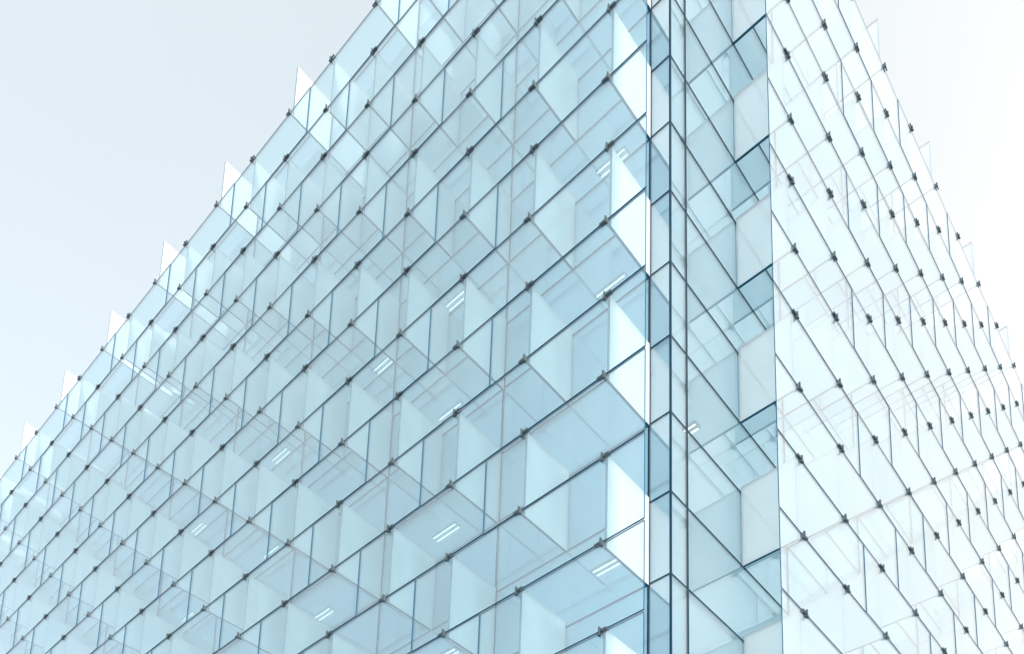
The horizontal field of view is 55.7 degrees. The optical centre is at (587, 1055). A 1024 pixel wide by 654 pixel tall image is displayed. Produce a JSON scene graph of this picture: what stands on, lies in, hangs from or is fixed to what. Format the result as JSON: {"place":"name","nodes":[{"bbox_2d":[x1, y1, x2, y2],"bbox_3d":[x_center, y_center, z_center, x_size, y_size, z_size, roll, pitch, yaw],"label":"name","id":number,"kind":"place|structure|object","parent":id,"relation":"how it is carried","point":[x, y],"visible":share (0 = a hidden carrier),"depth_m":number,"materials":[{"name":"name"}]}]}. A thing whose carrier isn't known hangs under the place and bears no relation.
{"place":"outdoors","nodes":[
{"label":"outdoors","id":0,"kind":"place"},
{"bbox_2d":[0,0,1023,653],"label":"glass building","id":1,"kind":"structure","parent":0,"point":[840,470],"depth_m":25.81,"materials":[{"name":"glass"}]},
{"bbox_2d":[170,493,198,519],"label":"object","id":2,"kind":"structure","parent":1,"relation":"in","point":[198,493],"depth_m":33.37,"materials":[{"name":"glass"}]},
{"bbox_2d":[180,611,196,622],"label":"ceiling light","id":3,"kind":"object","parent":1,"relation":"attached to","point":[191,614],"visible":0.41,"depth_m":33.58,"materials":[{"name":"metal"}]},
{"bbox_2d":[190,521,206,535],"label":"ceiling light","id":4,"kind":"object","parent":1,"relation":"attached to","point":[198,528],"visible":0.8,"depth_m":34.33,"materials":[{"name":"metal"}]},
{"bbox_2d":[195,510,226,537],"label":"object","id":5,"kind":"structure","parent":1,"relation":"in","point":[226,510],"depth_m":31.74,"materials":[{"name":"glass"}]},
{"bbox_2d":[184,326,245,392],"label":"window pane","id":6,"kind":"structure","parent":1,"relation":"in","point":[245,326],"depth_m":33.06,"materials":[{"name":"glass"}]},
{"bbox_2d":[208,224,237,259],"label":"window pane","id":7,"kind":"structure","parent":1,"relation":"in","point":[236,224],"depth_m":35.05,"materials":[{"name":"glass"}]},
{"bbox_2d":[210,416,236,441],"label":"window pane","id":8,"kind":"structure","parent":1,"relation":"in","point":[235,416],"depth_m":32.27,"materials":[{"name":"glass"}]},
{"bbox_2d":[224,528,259,557],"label":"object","id":9,"kind":"structure","parent":1,"relation":"in","point":[258,528],"depth_m":30.04,"materials":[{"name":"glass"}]},
{"bbox_2d":[239,422,274,455],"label":"window pane","id":10,"kind":"structure","parent":1,"relation":"in","point":[274,422],"depth_m":30.52,"materials":[{"name":"glass"}]},
{"bbox_2d":[252,322,287,358],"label":"window pane","id":11,"kind":"structure","parent":1,"relation":"in","point":[287,322],"depth_m":31.14,"materials":[{"name":"glass"}]},
{"bbox_2d":[263,544,282,558],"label":"ceiling light","id":12,"kind":"object","parent":1,"relation":"attached to","point":[275,549],"visible":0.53,"depth_m":30.31,"materials":[{"name":"metal"}]},
{"bbox_2d":[238,342,311,414],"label":"window pane","id":13,"kind":"structure","parent":1,"relation":"in","point":[311,342],"depth_m":29.65,"materials":[{"name":"glass"}]},
{"bbox_2d":[256,550,293,578],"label":"window pane","id":14,"kind":"structure","parent":1,"relation":"in","point":[292,550],"depth_m":28.39,"materials":[{"name":"glass"}]},
{"bbox_2d":[271,446,291,463],"bbox_3d":[-9.887,-19.383,31.132,0.858,0.082,0.200,-8,-15,39],"label":"ceiling light","id":15,"kind":"object","parent":1,"relation":"attached to","point":[281,454],"visible":1,"depth_m":31.09,"materials":[{"name":"metal"}]},
{"bbox_2d":[264,226,299,266],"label":"window pane","id":16,"kind":"structure","parent":1,"relation":"in","point":[299,226],"depth_m":31.60,"materials":[{"name":"glass"}]},
{"bbox_2d":[247,246,319,324],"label":"window pane","id":17,"kind":"structure","parent":1,"relation":"in","point":[319,246],"depth_m":30.41,"materials":[{"name":"glass"}]},
{"bbox_2d":[272,443,302,470],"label":"window pane","id":18,"kind":"structure","parent":1,"relation":"in","point":[302,443],"depth_m":29.00,"materials":[{"name":"glass"}]},
{"bbox_2d":[275,136,309,177],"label":"window pane","id":19,"kind":"structure","parent":1,"relation":"in","point":[309,136],"depth_m":32.24,"materials":[{"name":"glass"}]},
{"bbox_2d":[291,572,335,603],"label":"window pane","id":20,"kind":"structure","parent":1,"relation":"in","point":[335,572],"depth_m":26.71,"materials":[{"name":"glass"}]},
{"bbox_2d":[313,606,334,620],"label":"ceiling light","id":21,"kind":"object","parent":1,"relation":"attached to","point":[323,613],"visible":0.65,"depth_m":27.70,"materials":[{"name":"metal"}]},
{"bbox_2d":[308,452,352,487],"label":"window pane","id":22,"kind":"structure","parent":1,"relation":"in","point":[351,452],"depth_m":27.17,"materials":[{"name":"glass"}]},
{"bbox_2d":[322,338,365,378],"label":"window pane","id":23,"kind":"structure","parent":1,"relation":"in","point":[365,338],"depth_m":27.74,"materials":[{"name":"glass"}]},
{"bbox_2d":[305,363,394,441],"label":"window pane","id":24,"kind":"structure","parent":1,"relation":"in","point":[394,363],"depth_m":26.38,"materials":[{"name":"glass"}]},
{"bbox_2d":[332,600,378,630],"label":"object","id":25,"kind":"structure","parent":1,"relation":"in","point":[378,600],"depth_m":24.96,"materials":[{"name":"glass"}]},
{"bbox_2d":[334,230,377,274],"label":"window pane","id":26,"kind":"structure","parent":1,"relation":"in","point":[377,230],"depth_m":28.23,"materials":[{"name":"glass"}]},
{"bbox_2d":[313,254,401,340],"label":"window pane","id":27,"kind":"structure","parent":1,"relation":"in","point":[401,254],"depth_m":27.21,"materials":[{"name":"glass"}]},
{"bbox_2d":[339,478,386,515],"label":"window pane","id":28,"kind":"structure","parent":1,"relation":"in","point":[386,478],"depth_m":25.66,"materials":[{"name":"glass"}]},
{"bbox_2d":[322,150,408,243],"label":"window pane","id":29,"kind":"structure","parent":1,"relation":"in","point":[408,150],"depth_m":27.73,"materials":[{"name":"glass"}]},
{"bbox_2d":[345,128,387,175],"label":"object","id":30,"kind":"structure","parent":1,"relation":"in","point":[387,128],"depth_m":28.83,"materials":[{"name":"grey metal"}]},
{"bbox_2d":[330,53,414,151],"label":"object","id":31,"kind":"structure","parent":1,"relation":"in","point":[414,53],"depth_m":30.00,"materials":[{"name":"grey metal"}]},
{"bbox_2d":[355,30,397,81],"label":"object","id":32,"kind":"structure","parent":1,"relation":"in","point":[397,30],"depth_m":29.55,"materials":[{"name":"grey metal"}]},
{"bbox_2d":[372,357,392,374],"bbox_3d":[-5.861,-19.976,27.849,0.858,0.082,0.200,-8,-15,39],"label":"ceiling light","id":33,"kind":"object","parent":1,"relation":"attached to","point":[382,365],"visible":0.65,"depth_m":27.88,"materials":[{"name":"metal"}]},
{"bbox_2d":[385,488,453,537],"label":"window pane","id":34,"kind":"structure","parent":1,"relation":"in","point":[453,488],"depth_m":23.84,"materials":[{"name":"glass"}]},
{"bbox_2d":[392,621,447,653],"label":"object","id":35,"kind":"structure","parent":1,"relation":"in","point":[447,621],"depth_m":23.01,"materials":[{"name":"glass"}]},
{"bbox_2d":[392,357,467,418],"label":"window pane","id":36,"kind":"structure","parent":1,"relation":"in","point":[466,357],"depth_m":24.36,"materials":[{"name":"glass"}]},
{"bbox_2d":[400,233,478,306],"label":"window pane","id":37,"kind":"structure","parent":1,"relation":"in","point":[478,233],"depth_m":24.94,"materials":[{"name":"glass"}]},
{"bbox_2d":[386,524,496,595],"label":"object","id":38,"kind":"structure","parent":1,"relation":"in","point":[496,524],"depth_m":22.38,"materials":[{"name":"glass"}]},
{"bbox_2d":[389,390,501,476],"bbox_3d":[-3.573,-14.437,23.621,4.175,1.766,0.029,-8,-15,39],"label":"window pane","id":39,"kind":"structure","parent":1,"relation":"in","point":[501,390],"depth_m":23.14,"materials":[{"name":"glass"}]},
{"bbox_2d":[432,521,460,541],"bbox_3d":[-3.582,-13.303,24.489,0.858,0.082,0.200,-8,-15,39],"label":"ceiling light","id":40,"kind":"object","parent":1,"relation":"attached to","point":[446,531],"visible":1,"depth_m":24.45,"materials":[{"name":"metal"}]},
{"bbox_2d":[407,117,487,200],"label":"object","id":41,"kind":"structure","parent":1,"relation":"in","point":[487,117],"depth_m":25.53,"materials":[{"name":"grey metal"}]},
{"bbox_2d":[440,646,460,653],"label":"ceiling light","id":42,"kind":"object","parent":1,"relation":"attached to","point":[454,650],"visible":1,"depth_m":23.45,"materials":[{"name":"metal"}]},
{"bbox_2d":[438,400,464,421],"bbox_3d":[-3.541,-16.814,25.207,0.858,0.082,0.200,-8,-15,39],"label":"ceiling light","id":43,"kind":"object","parent":1,"relation":"attached to","point":[448,413],"visible":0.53,"depth_m":25.16,"materials":[{"name":"metal"}]},
{"bbox_2d":[396,265,506,361],"bbox_3d":[-3.516,-17.949,24.325,4.175,1.766,0.029,-8,-15,39],"label":"window pane","id":44,"kind":"structure","parent":1,"relation":"in","point":[506,265],"depth_m":24.18,"materials":[{"name":"glass"}]},
{"bbox_2d":[445,288,463,311],"bbox_3d":[-3.548,-20.317,25.964,0.858,0.082,0.200,-8,-15,39],"label":"ceiling light","id":45,"kind":"object","parent":1,"relation":"attached to","point":[455,301],"visible":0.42,"depth_m":25.93,"materials":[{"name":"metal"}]},
{"bbox_2d":[417,7,495,95],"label":"window pane","id":46,"kind":"structure","parent":1,"relation":"in","point":[495,7],"depth_m":26.23,"materials":[{"name":"glass"}]},
{"bbox_2d":[404,146,511,252],"bbox_3d":[-3.459,-21.462,25.029,4.175,1.766,0.029,-8,-15,39],"label":"window pane","id":47,"kind":"structure","parent":1,"relation":"in","point":[511,146],"depth_m":25.02,"materials":[{"name":"glass"}]},
{"bbox_2d":[410,35,515,148],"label":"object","id":48,"kind":"structure","parent":1,"relation":"in","point":[515,35],"depth_m":25.80,"materials":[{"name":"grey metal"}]},
{"bbox_2d":[518,0,549,33],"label":"window pane","id":49,"kind":"structure","parent":1,"relation":"in","point":[548,0],"depth_m":24.24,"materials":[{"name":"glass"}]},
{"bbox_2d":[497,529,604,592],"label":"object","id":50,"kind":"structure","parent":1,"relation":"in","point":[604,529],"depth_m":20.38,"materials":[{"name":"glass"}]},
{"bbox_2d":[501,380,606,454],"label":"window pane","id":51,"kind":"structure","parent":1,"relation":"in","point":[606,380],"depth_m":21.04,"materials":[{"name":"glass"}]},
{"bbox_2d":[516,0,601,88],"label":"window pane","id":52,"kind":"structure","parent":1,"relation":"in","point":[600,0],"depth_m":23.10,"materials":[{"name":"glass"}]},
{"bbox_2d":[507,236,614,324],"bbox_3d":[-0.311,-16.669,21.336,4.175,1.766,0.029,-8,-15,39],"label":"window pane","id":53,"kind":"structure","parent":1,"relation":"in","point":[614,236],"depth_m":21.63,"materials":[{"name":"glass"}]},
{"bbox_2d":[511,100,621,202],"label":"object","id":54,"kind":"structure","parent":1,"relation":"in","point":[621,100],"depth_m":22.21,"materials":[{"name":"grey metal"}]},
{"bbox_2d":[499,427,647,522],"bbox_3d":[-0.396,-11.400,20.279,4.175,1.766,0.029,-8,-15,39],"label":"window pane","id":55,"kind":"structure","parent":1,"relation":"in","point":[646,427],"depth_m":20.05,"materials":[{"name":"glass"}]},
{"bbox_2d":[504,279,647,388],"bbox_3d":[-0.339,-14.913,20.984,4.175,1.766,0.029,-8,-15,39],"label":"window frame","id":56,"kind":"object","parent":1,"relation":"in","point":[646,279],"depth_m":20.80,"materials":[{"name":"glass"}]},
{"bbox_2d":[509,140,648,262],"bbox_3d":[-0.282,-18.426,21.688,4.175,1.766,0.029,-8,-15,39],"label":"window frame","id":57,"kind":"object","parent":1,"relation":"in","point":[648,140],"depth_m":21.59,"materials":[{"name":"glass"}]},
{"bbox_2d":[516,586,645,653],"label":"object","id":58,"kind":"structure","parent":1,"relation":"in","point":[645,586],"depth_m":19.13,"materials":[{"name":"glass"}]},
{"bbox_2d":[514,11,649,144],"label":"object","id":59,"kind":"structure","parent":1,"relation":"in","point":[649,11],"depth_m":22.38,"materials":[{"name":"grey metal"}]},
{"bbox_2d":[591,557,619,575],"bbox_3d":[0.485,-10.398,20.423,0.858,0.082,0.200,-8,-15,39],"label":"ceiling light","id":60,"kind":"object","parent":1,"relation":"attached to","point":[606,566],"visible":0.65,"depth_m":20.46,"materials":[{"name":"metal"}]},
{"bbox_2d":[595,271,628,300],"bbox_3d":[0.567,-17.418,21.858,0.858,0.082,0.200,-8,-15,39],"label":"ceiling light","id":61,"kind":"object","parent":1,"relation":"attached to","point":[617,281],"visible":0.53,"depth_m":21.78,"materials":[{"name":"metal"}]},
{"bbox_2d":[595,145,629,178],"bbox_3d":[0.591,-20.926,22.588,0.858,0.082,0.200,-8,-15,39],"label":"ceiling light","id":62,"kind":"object","parent":1,"relation":"attached to","point":[603,169],"visible":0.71,"depth_m":22.61,"materials":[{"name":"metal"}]},
{"bbox_2d":[651,56,668,73],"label":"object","id":63,"kind":"structure","parent":1,"relation":"in","point":[668,56],"depth_m":20.74,"materials":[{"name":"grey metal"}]},
{"bbox_2d":[651,123,668,139],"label":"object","id":64,"kind":"structure","parent":1,"relation":"in","point":[668,123],"depth_m":20.39,"materials":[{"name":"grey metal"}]},
{"bbox_2d":[671,57,683,79],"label":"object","id":65,"kind":"structure","parent":1,"relation":"in","point":[671,57],"depth_m":20.79,"materials":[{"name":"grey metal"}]},
{"bbox_2d":[671,123,684,144],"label":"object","id":66,"kind":"structure","parent":1,"relation":"in","point":[671,123],"depth_m":20.44,"materials":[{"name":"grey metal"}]},
{"bbox_2d":[672,193,684,212],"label":"window pane","id":67,"kind":"structure","parent":1,"relation":"in","point":[672,193],"depth_m":20.10,"materials":[{"name":"glass"}]},
{"bbox_2d":[682,420,699,435],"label":"ceiling light","id":68,"kind":"object","parent":1,"relation":"attached to","point":[693,426],"visible":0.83,"depth_m":21.25,"materials":[{"name":"metal"}]},
{"bbox_2d":[688,432,740,494],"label":"window pane","id":69,"kind":"structure","parent":1,"relation":"in","point":[688,432],"depth_m":20.00,"materials":[{"name":"glass"}]},
{"bbox_2d":[689,591,743,642],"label":"window pane","id":70,"kind":"structure","parent":1,"relation":"in","point":[689,591],"depth_m":19.33,"materials":[{"name":"glass"}]},
{"bbox_2d":[686,82,758,200],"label":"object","id":71,"kind":"structure","parent":1,"relation":"in","point":[686,82],"depth_m":22.12,"materials":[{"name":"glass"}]},
{"bbox_2d":[687,215,765,329],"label":"window pane","id":72,"kind":"structure","parent":1,"relation":"in","point":[687,215],"depth_m":21.48,"materials":[{"name":"glass"}]},
{"bbox_2d":[708,0,752,79],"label":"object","id":73,"kind":"structure","parent":1,"relation":"in","point":[708,0],"depth_m":23.19,"materials":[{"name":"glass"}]},
{"bbox_2d":[686,19,775,175],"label":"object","id":74,"kind":"structure","parent":1,"relation":"in","point":[686,19],"depth_m":22.36,"materials":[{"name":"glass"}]},
{"bbox_2d":[688,358,774,468],"bbox_3d":[3.320,-13.027,20.977,0.029,1.766,4.120,-8,-15,39],"label":"window pane","id":75,"kind":"structure","parent":1,"relation":"in","point":[688,358],"depth_m":20.87,"materials":[{"name":"glass"}]},
{"bbox_2d":[687,148,778,291],"bbox_3d":[3.406,-18.296,22.034,0.029,1.766,4.120,-8,-15,39],"label":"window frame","id":76,"kind":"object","parent":1,"relation":"in","point":[687,148],"depth_m":21.56,"materials":[{"name":"glass"}]},
{"bbox_2d":[687,284,782,414],"bbox_3d":[3.349,-14.784,21.329,0.029,1.766,4.120,-8,-15,39],"label":"window pane","id":77,"kind":"structure","parent":1,"relation":"in","point":[687,284],"depth_m":20.82,"materials":[{"name":"glass"}]},
{"bbox_2d":[689,511,787,615],"bbox_3d":[3.263,-9.515,20.273,0.029,1.766,4.120,-8,-15,39],"label":"window pane","id":78,"kind":"structure","parent":1,"relation":"in","point":[689,511],"depth_m":20.28,"materials":[{"name":"glass"}]},
{"bbox_2d":[752,28,771,63],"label":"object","id":79,"kind":"structure","parent":1,"relation":"in","point":[752,28],"depth_m":24.74,"materials":[{"name":"glass"}]},
{"bbox_2d":[784,417,814,458],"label":"window pane","id":80,"kind":"structure","parent":1,"relation":"in","point":[784,417],"depth_m":23.67,"materials":[{"name":"glass"}]},
{"bbox_2d":[788,548,826,592],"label":"window pane","id":81,"kind":"structure","parent":1,"relation":"in","point":[788,548],"depth_m":23.12,"materials":[{"name":"glass"}]},
{"bbox_2d":[791,53,824,119],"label":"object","id":82,"kind":"structure","parent":1,"relation":"in","point":[791,53],"depth_m":26.83,"materials":[{"name":"glass"}]},
{"bbox_2d":[777,177,846,298],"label":"window pane","id":83,"kind":"structure","parent":1,"relation":"in","point":[777,177],"depth_m":25.24,"materials":[{"name":"glass"}]},
{"bbox_2d":[785,89,841,196],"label":"window pane","id":84,"kind":"structure","parent":1,"relation":"in","point":[785,89],"depth_m":27.81,"materials":[{"name":"glass"}]},
{"bbox_2d":[797,162,831,223],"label":"window pane","id":85,"kind":"structure","parent":1,"relation":"in","point":[797,162],"depth_m":26.29,"materials":[{"name":"glass"}]},
{"bbox_2d":[804,278,838,333],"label":"window pane","id":86,"kind":"structure","parent":1,"relation":"in","point":[804,278],"depth_m":25.85,"materials":[{"name":"glass"}]},
{"bbox_2d":[813,400,847,450],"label":"window pane","id":87,"kind":"structure","parent":1,"relation":"in","point":[813,400],"depth_m":25.41,"materials":[{"name":"glass"}]},
{"bbox_2d":[824,530,858,573],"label":"window pane","id":88,"kind":"structure","parent":1,"relation":"in","point":[824,530],"depth_m":24.99,"materials":[{"name":"white glass"}]},
{"bbox_2d":[853,92,867,123],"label":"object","id":89,"kind":"structure","parent":1,"relation":"in","point":[853,92],"depth_m":30.70,"materials":[{"name":"white glass"}]},
{"bbox_2d":[859,188,876,221],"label":"window pane","id":90,"kind":"structure","parent":1,"relation":"in","point":[859,188],"depth_m":30.07,"materials":[{"name":"white glass"}]},
{"bbox_2d":[858,518,886,557],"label":"window pane","id":91,"kind":"structure","parent":1,"relation":"in","point":[858,518],"depth_m":26.94,"materials":[{"name":"white glass"}]},
{"bbox_2d":[866,288,886,323],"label":"window pane","id":92,"kind":"structure","parent":1,"relation":"in","point":[866,288],"depth_m":29.60,"materials":[{"name":"white glass"}]},
{"bbox_2d":[875,393,901,436],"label":"window pane","id":93,"kind":"structure","parent":1,"relation":"in","point":[875,393],"depth_m":29.19,"materials":[{"name":"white glass"}]},
{"bbox_2d":[885,505,910,542],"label":"window pane","id":94,"kind":"structure","parent":1,"relation":"in","point":[885,505],"depth_m":28.82,"materials":[{"name":"white glass"}]},
{"bbox_2d":[897,622,917,648],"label":"window pane","id":95,"kind":"structure","parent":1,"relation":"in","point":[897,622],"depth_m":28.29,"materials":[{"name":"white glass"}]},
{"bbox_2d":[920,603,940,631],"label":"window pane","id":96,"kind":"structure","parent":1,"relation":"in","point":[920,603],"depth_m":30.26,"materials":[{"name":"white glass"}]},
{"bbox_2d":[922,388,939,420],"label":"window pane","id":97,"kind":"structure","parent":1,"relation":"in","point":[922,388],"depth_m":33.05,"materials":[{"name":"white glass"}]},
{"bbox_2d":[930,485,951,519],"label":"window pane","id":98,"kind":"structure","parent":1,"relation":"in","point":[930,485],"depth_m":32.65,"materials":[{"name":"white glass"}]},
{"bbox_2d":[981,380,1001,410],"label":"window pane","id":99,"kind":"structure","parent":1,"relation":"in","point":[988,392],"depth_m":39.92,"materials":[{"name":"white glass"}]},
{"bbox_2d":[977,387,1010,483],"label":"window pane","id":100,"kind":"structure","parent":1,"relation":"in","point":[1004,459],"depth_m":40.78,"materials":[{"name":"white glass"}]},
{"bbox_2d":[996,457,1010,486],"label":"window pane","id":101,"kind":"structure","parent":1,"relation":"in","point":[1006,480],"depth_m":40.45,"materials":[{"name":"white glass"}]},
{"bbox_2d":[1009,453,1021,483],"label":"window pane","id":102,"kind":"structure","parent":1,"relation":"in","point":[1013,480],"depth_m":41.75,"materials":[{"name":"white glass"}]},
{"bbox_2d":[1010,447,1023,478],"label":"window pane","id":103,"kind":"structure","parent":1,"relation":"in","point":[1017,454],"depth_m":42.92,"materials":[{"name":"white glass"}]},
{"bbox_2d":[1017,531,1023,553],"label":"window pane","id":104,"kind":"structure","parent":1,"relation":"in","point":[1021,541],"depth_m":41.36,"materials":[{"name":"white glass"}]},
{"bbox_2d":[0,0,1023,524],"label":"sky","id":105,"kind":"structure","parent":0,"point":[121,121],"materials":[{"name":"white"}]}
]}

